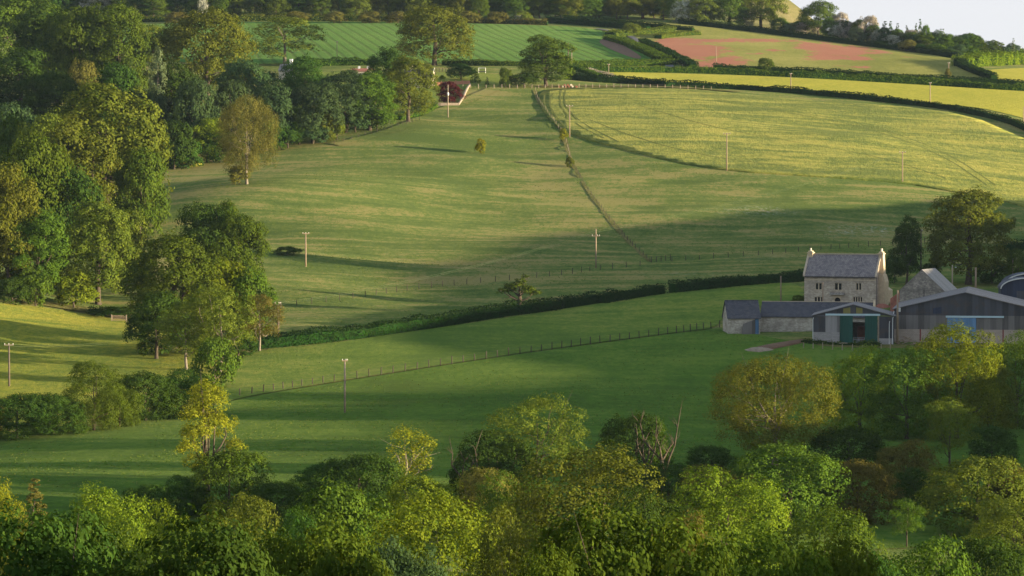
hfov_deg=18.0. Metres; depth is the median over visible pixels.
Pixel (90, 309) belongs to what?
hedge
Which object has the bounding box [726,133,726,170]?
telegraph pole
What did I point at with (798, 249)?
wire fence
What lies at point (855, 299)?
window
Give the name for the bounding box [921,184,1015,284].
broadleaf tree
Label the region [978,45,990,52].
broadleaf tree
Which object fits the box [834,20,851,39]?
broadleaf tree
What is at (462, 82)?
board fence
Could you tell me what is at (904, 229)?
broadleaf tree
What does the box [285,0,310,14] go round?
broadleaf tree
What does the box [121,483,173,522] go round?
shrub
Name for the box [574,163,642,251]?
wire fence
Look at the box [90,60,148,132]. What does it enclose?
broadleaf tree
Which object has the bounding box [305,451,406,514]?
shrub
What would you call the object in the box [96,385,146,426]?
shrub
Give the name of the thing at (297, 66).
broadleaf tree
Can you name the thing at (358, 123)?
shrub
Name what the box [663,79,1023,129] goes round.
hedge
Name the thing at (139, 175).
broadleaf tree
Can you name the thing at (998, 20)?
sky
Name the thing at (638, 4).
broadleaf tree
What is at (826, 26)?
broadleaf tree
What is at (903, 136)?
wheel track
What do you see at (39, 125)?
broadleaf tree
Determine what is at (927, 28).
broadleaf tree
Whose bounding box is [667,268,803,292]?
hedge
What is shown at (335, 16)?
shrub
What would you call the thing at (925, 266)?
shrub
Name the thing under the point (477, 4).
broadleaf tree
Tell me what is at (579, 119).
wheel track
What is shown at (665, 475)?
broadleaf tree
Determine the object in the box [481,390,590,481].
broadleaf tree
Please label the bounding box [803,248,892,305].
farmhouse
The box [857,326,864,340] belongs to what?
hay bale
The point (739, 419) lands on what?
broadleaf tree
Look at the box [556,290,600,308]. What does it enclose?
hedge
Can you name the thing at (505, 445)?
shrub
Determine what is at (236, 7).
broadleaf tree
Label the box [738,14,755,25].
hawthorn bush
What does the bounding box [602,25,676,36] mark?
hedge
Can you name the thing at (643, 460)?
dead tree
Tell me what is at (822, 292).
telegraph pole
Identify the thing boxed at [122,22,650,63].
cereal field
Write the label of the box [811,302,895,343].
farm shed
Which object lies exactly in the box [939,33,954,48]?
broadleaf tree
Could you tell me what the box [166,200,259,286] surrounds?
broadleaf tree
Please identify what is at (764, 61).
shrub
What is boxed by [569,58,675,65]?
hedge
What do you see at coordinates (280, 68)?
cottage
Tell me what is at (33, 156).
broadleaf tree
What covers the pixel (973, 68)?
hedge
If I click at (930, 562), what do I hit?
shrub
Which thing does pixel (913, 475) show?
shrub
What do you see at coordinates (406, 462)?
broadleaf tree
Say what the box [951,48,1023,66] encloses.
hedge
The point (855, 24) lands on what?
broadleaf tree
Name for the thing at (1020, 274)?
arched barn
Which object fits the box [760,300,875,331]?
stone range
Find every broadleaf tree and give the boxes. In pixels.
[0,0,67,76]
[0,46,60,117]
[0,111,29,208]
[0,130,76,265]
[0,161,42,295]
[0,475,29,574]
[0,498,133,575]
[1,208,72,301]
[9,0,81,79]
[9,107,89,213]
[18,70,83,121]
[33,2,123,84]
[33,162,104,274]
[40,113,124,221]
[44,76,174,216]
[50,0,73,12]
[50,480,162,575]
[54,196,140,304]
[62,360,130,431]
[64,0,89,11]
[67,58,104,111]
[77,0,155,91]
[79,0,103,5]
[82,501,290,575]
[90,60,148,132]
[100,206,152,284]
[102,0,115,10]
[109,145,173,240]
[116,0,137,13]
[116,88,169,130]
[118,228,229,348]
[121,289,193,358]
[127,23,170,64]
[133,0,156,15]
[136,0,169,15]
[138,499,203,571]
[148,59,204,123]
[148,301,218,368]
[154,6,258,99]
[158,0,176,16]
[166,76,224,148]
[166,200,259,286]
[168,0,188,12]
[173,377,246,514]
[179,256,255,336]
[181,281,259,370]
[183,0,206,13]
[188,117,224,161]
[194,488,282,573]
[200,212,273,288]
[203,0,233,14]
[206,79,257,149]
[211,93,280,183]
[212,58,279,112]
[218,198,238,258]
[220,0,242,15]
[223,266,277,334]
[225,0,251,16]
[226,510,393,575]
[231,293,285,350]
[238,82,300,139]
[243,0,265,13]
[244,15,326,63]
[255,502,321,573]
[256,0,273,14]
[260,0,291,16]
[276,52,329,112]
[280,80,345,142]
[284,103,312,144]
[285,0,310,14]
[288,474,406,567]
[302,0,326,14]
[310,0,332,14]
[317,67,378,132]
[326,0,343,13]
[338,0,360,15]
[340,0,373,15]
[341,69,399,130]
[350,488,524,575]
[360,0,388,15]
[365,46,406,108]
[373,0,402,14]
[378,54,439,121]
[383,423,439,498]
[389,0,407,11]
[393,0,418,13]
[394,3,477,65]
[404,0,431,15]
[428,0,460,10]
[436,81,466,102]
[442,0,475,15]
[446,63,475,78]
[464,468,562,575]
[464,502,541,575]
[469,0,489,16]
[478,0,503,12]
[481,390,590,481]
[488,0,518,14]
[492,441,684,575]
[496,274,541,304]
[498,536,578,575]
[503,0,533,14]
[516,34,577,85]
[521,0,543,17]
[525,0,550,18]
[528,494,739,575]
[542,0,566,16]
[547,0,573,15]
[551,0,583,16]
[575,0,605,16]
[586,0,615,16]
[603,0,631,19]
[603,484,707,575]
[615,0,643,18]
[623,460,706,518]
[631,0,658,18]
[633,0,653,18]
[642,507,712,575]
[648,1,664,17]
[652,0,675,19]
[663,515,833,575]
[664,463,765,526]
[671,464,792,575]
[687,0,724,21]
[703,349,844,464]
[709,0,751,24]
[733,0,790,27]
[751,501,896,572]
[778,523,885,575]
[793,0,838,34]
[817,343,901,436]
[820,17,840,36]
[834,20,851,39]
[849,19,868,40]
[858,343,951,440]
[865,25,880,40]
[877,28,892,41]
[885,214,926,284]
[887,495,925,546]
[890,29,902,43]
[903,31,916,45]
[906,319,1009,438]
[911,33,920,45]
[912,32,934,46]
[920,24,931,47]
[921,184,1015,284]
[923,396,980,472]
[928,33,938,44]
[932,29,944,43]
[934,35,953,51]
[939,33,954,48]
[949,35,960,49]
[953,35,965,49]
[958,496,1023,575]
[959,34,971,52]
[960,362,1019,432]
[963,34,972,54]
[965,33,980,50]
[970,33,983,49]
[978,38,988,53]
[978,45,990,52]
[979,329,1023,429]
[984,40,998,52]
[990,40,1002,51]
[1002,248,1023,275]
[1005,43,1020,50]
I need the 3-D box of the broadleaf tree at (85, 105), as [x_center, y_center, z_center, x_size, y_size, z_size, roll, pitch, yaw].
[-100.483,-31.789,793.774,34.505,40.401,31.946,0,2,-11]
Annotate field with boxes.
[0,303,226,435]
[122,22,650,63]
[217,283,802,401]
[539,87,1023,206]
[608,20,982,77]
[609,72,1023,117]
[990,68,1023,80]
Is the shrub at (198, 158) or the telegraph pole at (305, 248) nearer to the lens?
the telegraph pole at (305, 248)
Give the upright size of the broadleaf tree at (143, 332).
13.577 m
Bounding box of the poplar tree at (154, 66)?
[147,45,170,130]
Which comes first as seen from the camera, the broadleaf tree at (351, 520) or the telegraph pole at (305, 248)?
the broadleaf tree at (351, 520)
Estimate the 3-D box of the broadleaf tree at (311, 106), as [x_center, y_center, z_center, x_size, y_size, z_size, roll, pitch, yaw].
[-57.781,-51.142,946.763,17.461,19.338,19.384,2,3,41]
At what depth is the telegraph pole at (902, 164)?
901.30 m
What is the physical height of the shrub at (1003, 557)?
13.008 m
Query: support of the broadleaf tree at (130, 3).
on the ground at (850, 208)
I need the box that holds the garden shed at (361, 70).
[351,66,374,74]
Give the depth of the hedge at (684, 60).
1243.48 m
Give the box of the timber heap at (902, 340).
[895,336,911,343]
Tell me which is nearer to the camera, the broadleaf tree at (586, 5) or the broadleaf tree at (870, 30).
the broadleaf tree at (870, 30)
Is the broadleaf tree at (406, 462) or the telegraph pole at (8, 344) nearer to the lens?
the broadleaf tree at (406, 462)
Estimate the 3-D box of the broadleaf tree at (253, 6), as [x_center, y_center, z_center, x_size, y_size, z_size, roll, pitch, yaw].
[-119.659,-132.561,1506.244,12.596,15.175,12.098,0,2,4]
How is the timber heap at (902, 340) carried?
on the ground at (850, 208)
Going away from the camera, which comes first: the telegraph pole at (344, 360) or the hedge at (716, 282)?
the telegraph pole at (344, 360)
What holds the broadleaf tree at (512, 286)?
on the ground at (850, 208)
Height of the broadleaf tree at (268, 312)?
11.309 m
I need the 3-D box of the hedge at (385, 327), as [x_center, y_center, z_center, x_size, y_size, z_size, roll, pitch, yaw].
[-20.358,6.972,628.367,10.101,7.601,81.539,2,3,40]
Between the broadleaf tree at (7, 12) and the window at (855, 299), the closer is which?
the window at (855, 299)
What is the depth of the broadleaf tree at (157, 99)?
938.11 m
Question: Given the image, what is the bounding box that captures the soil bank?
[758,339,808,348]
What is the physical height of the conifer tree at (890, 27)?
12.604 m
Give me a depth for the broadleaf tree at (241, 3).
1502.80 m
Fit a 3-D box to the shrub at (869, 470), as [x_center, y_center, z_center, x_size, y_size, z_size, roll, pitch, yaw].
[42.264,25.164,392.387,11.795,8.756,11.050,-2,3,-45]
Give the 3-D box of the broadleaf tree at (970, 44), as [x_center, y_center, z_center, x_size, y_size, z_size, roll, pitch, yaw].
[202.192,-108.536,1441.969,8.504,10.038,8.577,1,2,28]
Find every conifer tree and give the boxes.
[17,478,47,536]
[470,68,480,81]
[880,21,888,41]
[888,21,892,43]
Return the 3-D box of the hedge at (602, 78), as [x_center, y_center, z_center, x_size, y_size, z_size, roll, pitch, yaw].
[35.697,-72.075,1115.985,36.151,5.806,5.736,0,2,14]
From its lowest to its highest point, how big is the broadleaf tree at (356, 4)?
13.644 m
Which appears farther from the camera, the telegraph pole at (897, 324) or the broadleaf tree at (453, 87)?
the broadleaf tree at (453, 87)
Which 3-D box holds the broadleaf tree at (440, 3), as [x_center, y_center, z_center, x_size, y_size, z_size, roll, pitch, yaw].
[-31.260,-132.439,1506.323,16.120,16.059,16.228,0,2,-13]
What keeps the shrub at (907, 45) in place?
on the ground at (850, 208)
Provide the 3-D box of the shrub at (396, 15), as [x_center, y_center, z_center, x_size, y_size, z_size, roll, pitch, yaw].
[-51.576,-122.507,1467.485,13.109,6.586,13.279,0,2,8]
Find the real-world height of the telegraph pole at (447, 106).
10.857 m
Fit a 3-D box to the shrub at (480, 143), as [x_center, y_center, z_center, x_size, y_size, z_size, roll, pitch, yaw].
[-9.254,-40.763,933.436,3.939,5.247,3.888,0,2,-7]
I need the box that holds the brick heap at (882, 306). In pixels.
[876,304,889,307]
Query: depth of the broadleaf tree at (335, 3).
1509.82 m
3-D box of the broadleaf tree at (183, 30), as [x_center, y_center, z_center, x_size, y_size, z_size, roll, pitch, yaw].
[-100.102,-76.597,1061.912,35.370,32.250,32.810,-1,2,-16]
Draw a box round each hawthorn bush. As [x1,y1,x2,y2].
[668,0,706,22]
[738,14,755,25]
[782,22,800,31]
[792,22,818,33]
[828,23,844,37]
[829,11,848,33]
[838,21,852,37]
[848,27,867,40]
[857,15,878,40]
[869,29,886,41]
[886,34,903,44]
[895,32,908,42]
[904,29,919,39]
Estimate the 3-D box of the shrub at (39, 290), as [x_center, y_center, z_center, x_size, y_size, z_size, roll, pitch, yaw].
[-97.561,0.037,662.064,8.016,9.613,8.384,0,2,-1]
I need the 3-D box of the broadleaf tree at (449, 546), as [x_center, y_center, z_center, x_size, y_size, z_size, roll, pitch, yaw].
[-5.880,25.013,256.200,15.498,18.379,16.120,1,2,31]
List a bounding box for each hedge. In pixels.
[87,304,127,317]
[141,12,396,21]
[247,298,534,349]
[306,56,405,65]
[396,102,438,119]
[442,58,538,65]
[455,17,548,24]
[525,296,562,312]
[546,15,650,29]
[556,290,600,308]
[565,15,694,30]
[565,72,665,85]
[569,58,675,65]
[569,64,601,75]
[575,64,1023,90]
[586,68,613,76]
[598,283,667,302]
[601,34,677,64]
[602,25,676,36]
[638,37,698,67]
[653,29,701,38]
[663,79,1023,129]
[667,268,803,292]
[677,17,959,57]
[801,337,881,345]
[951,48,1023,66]
[953,59,998,79]
[996,238,1023,251]
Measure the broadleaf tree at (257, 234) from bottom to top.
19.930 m
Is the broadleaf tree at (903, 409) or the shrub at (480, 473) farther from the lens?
the broadleaf tree at (903, 409)
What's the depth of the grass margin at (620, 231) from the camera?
861.16 m
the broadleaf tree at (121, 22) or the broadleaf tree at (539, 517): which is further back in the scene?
the broadleaf tree at (121, 22)
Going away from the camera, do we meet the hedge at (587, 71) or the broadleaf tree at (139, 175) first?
the broadleaf tree at (139, 175)
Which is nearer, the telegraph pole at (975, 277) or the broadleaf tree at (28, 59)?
the telegraph pole at (975, 277)
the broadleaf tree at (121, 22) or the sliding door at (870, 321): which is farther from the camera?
the broadleaf tree at (121, 22)
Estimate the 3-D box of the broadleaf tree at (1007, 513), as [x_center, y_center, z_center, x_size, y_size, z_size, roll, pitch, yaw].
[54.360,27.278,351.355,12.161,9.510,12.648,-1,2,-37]
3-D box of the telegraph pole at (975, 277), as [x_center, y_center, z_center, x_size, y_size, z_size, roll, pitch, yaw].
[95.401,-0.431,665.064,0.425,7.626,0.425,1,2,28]
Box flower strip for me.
[167,161,201,166]
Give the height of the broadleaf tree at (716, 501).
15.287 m
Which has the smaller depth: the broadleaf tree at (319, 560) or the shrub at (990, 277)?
the broadleaf tree at (319, 560)
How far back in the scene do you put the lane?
1395.98 m
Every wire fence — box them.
[239,320,719,394]
[280,263,636,305]
[470,83,711,89]
[535,87,570,156]
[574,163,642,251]
[651,254,670,261]
[679,231,986,260]
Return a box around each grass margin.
[0,297,152,318]
[329,87,503,145]
[533,90,650,260]
[541,85,741,91]
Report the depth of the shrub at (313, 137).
941.67 m
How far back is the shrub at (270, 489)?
380.89 m
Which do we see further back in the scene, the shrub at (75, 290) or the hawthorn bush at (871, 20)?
the hawthorn bush at (871, 20)
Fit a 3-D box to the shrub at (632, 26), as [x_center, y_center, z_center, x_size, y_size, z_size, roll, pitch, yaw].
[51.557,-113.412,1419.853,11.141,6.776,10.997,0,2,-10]
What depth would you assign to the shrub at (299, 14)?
1464.23 m
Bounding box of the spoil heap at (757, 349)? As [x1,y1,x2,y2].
[745,347,772,351]
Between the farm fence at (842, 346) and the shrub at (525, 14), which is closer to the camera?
the farm fence at (842, 346)
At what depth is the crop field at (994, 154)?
978.16 m
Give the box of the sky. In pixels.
[651,0,1023,49]
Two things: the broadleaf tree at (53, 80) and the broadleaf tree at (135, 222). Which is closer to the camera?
the broadleaf tree at (135, 222)
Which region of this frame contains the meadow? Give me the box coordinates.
[0,329,1023,553]
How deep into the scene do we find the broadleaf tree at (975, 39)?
1439.96 m
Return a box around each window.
[814,296,821,300]
[815,283,821,289]
[835,283,842,290]
[853,296,862,301]
[856,283,861,290]
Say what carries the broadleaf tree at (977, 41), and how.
on the ground at (850, 208)
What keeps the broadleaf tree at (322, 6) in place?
on the ground at (850, 208)
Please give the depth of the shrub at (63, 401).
488.48 m
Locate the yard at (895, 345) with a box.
[815,343,1006,347]
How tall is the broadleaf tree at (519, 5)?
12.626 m
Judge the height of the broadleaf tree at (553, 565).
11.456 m
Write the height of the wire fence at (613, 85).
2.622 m
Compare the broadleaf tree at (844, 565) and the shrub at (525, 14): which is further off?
the shrub at (525, 14)
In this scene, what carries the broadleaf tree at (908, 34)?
on the ground at (850, 208)
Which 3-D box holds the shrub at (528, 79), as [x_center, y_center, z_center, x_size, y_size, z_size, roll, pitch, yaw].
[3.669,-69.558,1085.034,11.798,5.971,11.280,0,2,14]
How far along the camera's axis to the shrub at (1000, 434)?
456.39 m
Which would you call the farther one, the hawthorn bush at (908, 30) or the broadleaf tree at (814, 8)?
the broadleaf tree at (814, 8)
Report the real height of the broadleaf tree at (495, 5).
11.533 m
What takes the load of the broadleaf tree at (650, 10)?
on the ground at (850, 208)
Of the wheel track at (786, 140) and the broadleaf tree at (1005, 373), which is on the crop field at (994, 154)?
the wheel track at (786, 140)
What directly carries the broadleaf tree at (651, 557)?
on the ground at (850, 208)
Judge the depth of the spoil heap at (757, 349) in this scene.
590.61 m
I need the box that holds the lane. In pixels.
[596,28,673,67]
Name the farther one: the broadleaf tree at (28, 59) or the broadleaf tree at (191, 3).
the broadleaf tree at (191, 3)
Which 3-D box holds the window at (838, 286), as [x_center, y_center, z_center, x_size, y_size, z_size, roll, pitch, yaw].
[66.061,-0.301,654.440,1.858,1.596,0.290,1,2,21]
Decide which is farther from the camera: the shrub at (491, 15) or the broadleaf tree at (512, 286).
the shrub at (491, 15)
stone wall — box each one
[430,102,458,105]
[458,83,470,104]
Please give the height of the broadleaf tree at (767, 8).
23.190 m
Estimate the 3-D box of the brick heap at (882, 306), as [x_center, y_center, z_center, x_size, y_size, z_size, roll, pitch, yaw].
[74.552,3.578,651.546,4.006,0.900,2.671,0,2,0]
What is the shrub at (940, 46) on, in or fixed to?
on the ground at (850, 208)
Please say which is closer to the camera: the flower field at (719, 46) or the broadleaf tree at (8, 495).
the broadleaf tree at (8, 495)
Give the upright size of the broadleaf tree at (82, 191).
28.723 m
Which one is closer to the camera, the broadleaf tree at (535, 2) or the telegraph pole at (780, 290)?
the telegraph pole at (780, 290)
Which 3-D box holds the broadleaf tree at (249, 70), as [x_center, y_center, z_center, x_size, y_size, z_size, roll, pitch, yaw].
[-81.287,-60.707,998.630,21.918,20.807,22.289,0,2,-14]
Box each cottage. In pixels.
[278,59,295,78]
[404,68,435,87]
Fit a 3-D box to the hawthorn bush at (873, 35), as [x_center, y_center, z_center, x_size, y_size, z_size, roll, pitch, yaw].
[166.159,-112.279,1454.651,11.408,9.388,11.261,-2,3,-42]
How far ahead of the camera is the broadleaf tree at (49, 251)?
664.26 m
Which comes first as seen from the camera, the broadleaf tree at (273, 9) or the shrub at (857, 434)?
the shrub at (857, 434)
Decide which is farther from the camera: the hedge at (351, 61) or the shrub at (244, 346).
the hedge at (351, 61)
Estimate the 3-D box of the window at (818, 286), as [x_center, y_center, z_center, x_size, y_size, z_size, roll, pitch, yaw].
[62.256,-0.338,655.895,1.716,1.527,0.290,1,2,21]
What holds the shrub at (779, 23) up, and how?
on the ground at (850, 208)
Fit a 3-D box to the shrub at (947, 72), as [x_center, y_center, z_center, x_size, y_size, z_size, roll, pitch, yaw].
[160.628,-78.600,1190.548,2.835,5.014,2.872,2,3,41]
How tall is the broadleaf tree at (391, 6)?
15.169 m
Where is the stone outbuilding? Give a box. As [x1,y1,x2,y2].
[722,300,760,333]
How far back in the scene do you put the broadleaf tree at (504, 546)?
245.71 m
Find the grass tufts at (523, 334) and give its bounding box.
[259,289,763,380]
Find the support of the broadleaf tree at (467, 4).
on the ground at (850, 208)
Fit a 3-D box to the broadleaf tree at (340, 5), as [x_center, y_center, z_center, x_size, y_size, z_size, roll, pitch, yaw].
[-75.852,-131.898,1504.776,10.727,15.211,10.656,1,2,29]
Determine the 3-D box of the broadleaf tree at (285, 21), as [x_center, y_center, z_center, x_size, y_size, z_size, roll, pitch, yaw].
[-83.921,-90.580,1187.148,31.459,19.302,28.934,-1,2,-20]
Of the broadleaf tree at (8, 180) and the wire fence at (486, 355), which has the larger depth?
the broadleaf tree at (8, 180)
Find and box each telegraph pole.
[4,343,13,385]
[275,302,280,332]
[302,232,308,266]
[342,359,347,412]
[447,92,448,116]
[566,105,572,136]
[595,229,599,267]
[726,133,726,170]
[780,276,781,300]
[822,282,823,300]
[896,290,900,343]
[899,151,905,181]
[920,230,922,267]
[975,267,976,287]
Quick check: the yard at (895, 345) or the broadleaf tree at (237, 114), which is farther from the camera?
the broadleaf tree at (237, 114)
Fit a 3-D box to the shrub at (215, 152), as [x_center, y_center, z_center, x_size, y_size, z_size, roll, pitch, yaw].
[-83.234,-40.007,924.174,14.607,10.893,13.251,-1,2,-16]
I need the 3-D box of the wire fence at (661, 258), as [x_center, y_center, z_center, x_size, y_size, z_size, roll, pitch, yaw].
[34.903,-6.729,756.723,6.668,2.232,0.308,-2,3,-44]
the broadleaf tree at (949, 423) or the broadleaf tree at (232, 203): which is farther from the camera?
the broadleaf tree at (232, 203)
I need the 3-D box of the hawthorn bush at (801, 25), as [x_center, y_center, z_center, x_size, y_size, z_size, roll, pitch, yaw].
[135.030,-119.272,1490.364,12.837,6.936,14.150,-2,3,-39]
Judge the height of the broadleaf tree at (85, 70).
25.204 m
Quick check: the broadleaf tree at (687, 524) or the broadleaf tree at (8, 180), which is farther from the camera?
the broadleaf tree at (8, 180)
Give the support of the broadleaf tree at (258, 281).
on the ground at (850, 208)
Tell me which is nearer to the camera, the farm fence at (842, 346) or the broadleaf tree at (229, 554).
the broadleaf tree at (229, 554)
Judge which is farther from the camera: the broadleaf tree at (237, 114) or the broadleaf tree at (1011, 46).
the broadleaf tree at (1011, 46)
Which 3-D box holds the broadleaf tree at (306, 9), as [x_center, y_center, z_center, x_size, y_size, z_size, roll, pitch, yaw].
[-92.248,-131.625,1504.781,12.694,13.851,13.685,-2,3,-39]
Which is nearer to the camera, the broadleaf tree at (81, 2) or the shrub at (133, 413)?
the shrub at (133, 413)
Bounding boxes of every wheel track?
[544,94,559,126]
[549,93,565,127]
[559,90,603,137]
[564,90,618,141]
[591,120,796,166]
[642,106,944,177]
[716,100,986,184]
[720,99,995,184]
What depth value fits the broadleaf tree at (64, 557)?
103.64 m
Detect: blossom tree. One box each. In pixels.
[77,0,111,9]
[197,0,207,12]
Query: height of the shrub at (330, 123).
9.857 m
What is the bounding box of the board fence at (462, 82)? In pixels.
[436,80,469,84]
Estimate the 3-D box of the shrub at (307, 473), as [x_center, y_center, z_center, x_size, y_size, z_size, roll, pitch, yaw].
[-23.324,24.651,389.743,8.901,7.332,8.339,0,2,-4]
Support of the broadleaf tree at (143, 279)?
on the ground at (850, 208)
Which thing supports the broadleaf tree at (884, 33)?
on the ground at (850, 208)
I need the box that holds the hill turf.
[748,0,819,31]
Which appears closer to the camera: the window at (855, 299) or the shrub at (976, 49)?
the window at (855, 299)
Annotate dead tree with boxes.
[448,432,481,492]
[631,400,682,491]
[633,419,659,487]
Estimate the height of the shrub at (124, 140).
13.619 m
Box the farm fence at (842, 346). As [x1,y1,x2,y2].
[803,342,890,349]
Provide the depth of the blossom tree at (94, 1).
1502.83 m
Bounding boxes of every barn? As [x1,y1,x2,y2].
[890,268,956,311]
[892,286,1023,343]
[997,277,1023,298]
[1001,272,1023,281]
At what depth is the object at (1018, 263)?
696.87 m
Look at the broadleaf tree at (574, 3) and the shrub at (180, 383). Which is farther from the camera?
the broadleaf tree at (574, 3)
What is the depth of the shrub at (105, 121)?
922.29 m
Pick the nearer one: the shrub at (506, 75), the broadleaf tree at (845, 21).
the shrub at (506, 75)
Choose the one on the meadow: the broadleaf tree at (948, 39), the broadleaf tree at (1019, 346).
the broadleaf tree at (1019, 346)
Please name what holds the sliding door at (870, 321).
in the farm shed at (836, 324)
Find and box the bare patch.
[599,39,640,57]
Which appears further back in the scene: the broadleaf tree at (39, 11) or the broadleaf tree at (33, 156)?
the broadleaf tree at (39, 11)
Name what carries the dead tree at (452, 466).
on the meadow
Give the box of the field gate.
[111,315,126,321]
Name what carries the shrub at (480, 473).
on the ground at (850, 208)
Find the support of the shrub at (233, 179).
on the ground at (850, 208)
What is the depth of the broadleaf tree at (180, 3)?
1509.49 m
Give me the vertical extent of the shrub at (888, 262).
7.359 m
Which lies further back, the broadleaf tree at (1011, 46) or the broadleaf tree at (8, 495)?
the broadleaf tree at (1011, 46)
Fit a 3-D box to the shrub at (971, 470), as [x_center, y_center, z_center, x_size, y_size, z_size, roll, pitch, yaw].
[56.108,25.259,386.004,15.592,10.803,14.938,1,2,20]
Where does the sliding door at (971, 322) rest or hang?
in the barn at (1001, 316)
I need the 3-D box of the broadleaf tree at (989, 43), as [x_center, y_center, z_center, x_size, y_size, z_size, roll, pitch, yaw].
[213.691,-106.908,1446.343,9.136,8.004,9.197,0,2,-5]
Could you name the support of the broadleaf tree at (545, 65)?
on the ground at (850, 208)
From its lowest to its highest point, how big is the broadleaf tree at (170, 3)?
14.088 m
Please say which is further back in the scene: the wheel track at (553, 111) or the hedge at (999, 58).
the hedge at (999, 58)
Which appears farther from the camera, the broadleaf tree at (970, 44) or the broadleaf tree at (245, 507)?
the broadleaf tree at (970, 44)
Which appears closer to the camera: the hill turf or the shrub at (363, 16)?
the shrub at (363, 16)
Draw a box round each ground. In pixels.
[0,0,1023,575]
[305,71,512,102]
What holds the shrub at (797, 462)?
on the ground at (850, 208)
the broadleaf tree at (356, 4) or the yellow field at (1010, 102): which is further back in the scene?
the broadleaf tree at (356, 4)
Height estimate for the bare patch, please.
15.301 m
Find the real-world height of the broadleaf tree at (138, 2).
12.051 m
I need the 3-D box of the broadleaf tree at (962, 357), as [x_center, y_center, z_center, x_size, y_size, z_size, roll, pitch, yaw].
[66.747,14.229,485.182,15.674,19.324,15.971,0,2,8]
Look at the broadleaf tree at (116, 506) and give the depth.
299.37 m
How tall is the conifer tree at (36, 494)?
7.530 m
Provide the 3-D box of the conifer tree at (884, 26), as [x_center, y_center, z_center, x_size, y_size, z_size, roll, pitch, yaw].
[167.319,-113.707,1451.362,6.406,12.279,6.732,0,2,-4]
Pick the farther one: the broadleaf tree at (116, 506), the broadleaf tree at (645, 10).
the broadleaf tree at (645, 10)
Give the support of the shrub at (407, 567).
on the ground at (850, 208)
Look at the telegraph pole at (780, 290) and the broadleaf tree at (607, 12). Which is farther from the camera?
the broadleaf tree at (607, 12)
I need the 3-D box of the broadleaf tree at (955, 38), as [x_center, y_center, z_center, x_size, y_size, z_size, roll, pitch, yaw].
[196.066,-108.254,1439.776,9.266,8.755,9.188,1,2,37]
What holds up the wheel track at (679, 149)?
on the crop field at (994, 154)
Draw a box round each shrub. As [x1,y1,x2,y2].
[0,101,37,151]
[0,277,34,305]
[0,392,62,440]
[0,405,11,436]
[16,392,90,434]
[18,266,54,307]
[24,116,44,128]
[50,271,101,307]
[85,306,135,315]
[90,112,123,151]
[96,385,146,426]
[114,370,188,420]
[118,126,151,163]
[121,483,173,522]
[142,367,217,414]
[149,138,177,167]
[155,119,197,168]
[161,475,210,517]
[163,11,192,22]
[168,141,203,168]
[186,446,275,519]
[188,336,243,386]
[197,131,244,163]
[225,332,257,356]
[228,165,250,184]
[242,479,315,527]
[248,117,288,150]
[269,122,306,148]
[283,461,351,515]
[286,11,311,20]
[298,121,329,143]
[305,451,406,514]
[314,113,334,141]
[323,11,348,22]
[328,118,345,139]
[343,112,370,132]
[354,534,452,575]
[358,11,380,22]
[363,108,387,129]
[377,472,468,542]
[385,11,408,22]
[446,429,552,500]
[455,466,525,536]
[457,10,482,23]
[474,138,486,153]
[486,11,509,22]
[498,67,512,87]
[508,72,540,87]
[511,10,532,19]
[559,128,568,139]
[565,156,574,166]
[592,411,674,484]
[622,22,640,34]
[683,444,738,470]
[724,439,861,533]
[758,58,774,69]
[769,17,788,28]
[791,295,803,300]
[803,426,892,476]
[812,458,905,525]
[860,549,903,575]
[874,437,941,496]
[876,532,984,575]
[885,255,905,283]
[888,466,937,514]
[897,39,916,51]
[913,44,927,51]
[914,454,1023,537]
[919,262,941,272]
[927,44,946,50]
[938,532,1023,575]
[944,68,951,76]
[947,44,967,55]
[965,47,983,55]
[965,424,1022,461]
[972,259,1013,283]
[983,459,1023,529]
[1010,216,1016,225]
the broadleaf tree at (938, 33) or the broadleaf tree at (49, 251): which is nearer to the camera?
the broadleaf tree at (49, 251)
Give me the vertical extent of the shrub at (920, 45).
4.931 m
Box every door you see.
[755,319,758,333]
[840,316,852,342]
[865,316,876,341]
[947,318,961,342]
[962,318,975,342]
[1017,291,1023,298]
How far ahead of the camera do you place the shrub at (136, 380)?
509.35 m
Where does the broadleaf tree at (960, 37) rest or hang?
on the ground at (850, 208)
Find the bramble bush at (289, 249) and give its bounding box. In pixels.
[272,246,304,254]
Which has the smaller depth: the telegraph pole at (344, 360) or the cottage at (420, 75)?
the telegraph pole at (344, 360)
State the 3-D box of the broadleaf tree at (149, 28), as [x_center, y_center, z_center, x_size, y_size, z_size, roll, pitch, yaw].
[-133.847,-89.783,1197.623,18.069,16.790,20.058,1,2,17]
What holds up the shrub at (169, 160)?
on the ground at (850, 208)
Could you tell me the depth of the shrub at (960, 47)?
1406.66 m
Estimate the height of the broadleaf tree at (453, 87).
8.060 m
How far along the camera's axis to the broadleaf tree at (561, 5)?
1500.92 m
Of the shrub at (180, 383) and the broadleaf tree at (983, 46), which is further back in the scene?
the broadleaf tree at (983, 46)
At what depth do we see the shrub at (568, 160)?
915.09 m

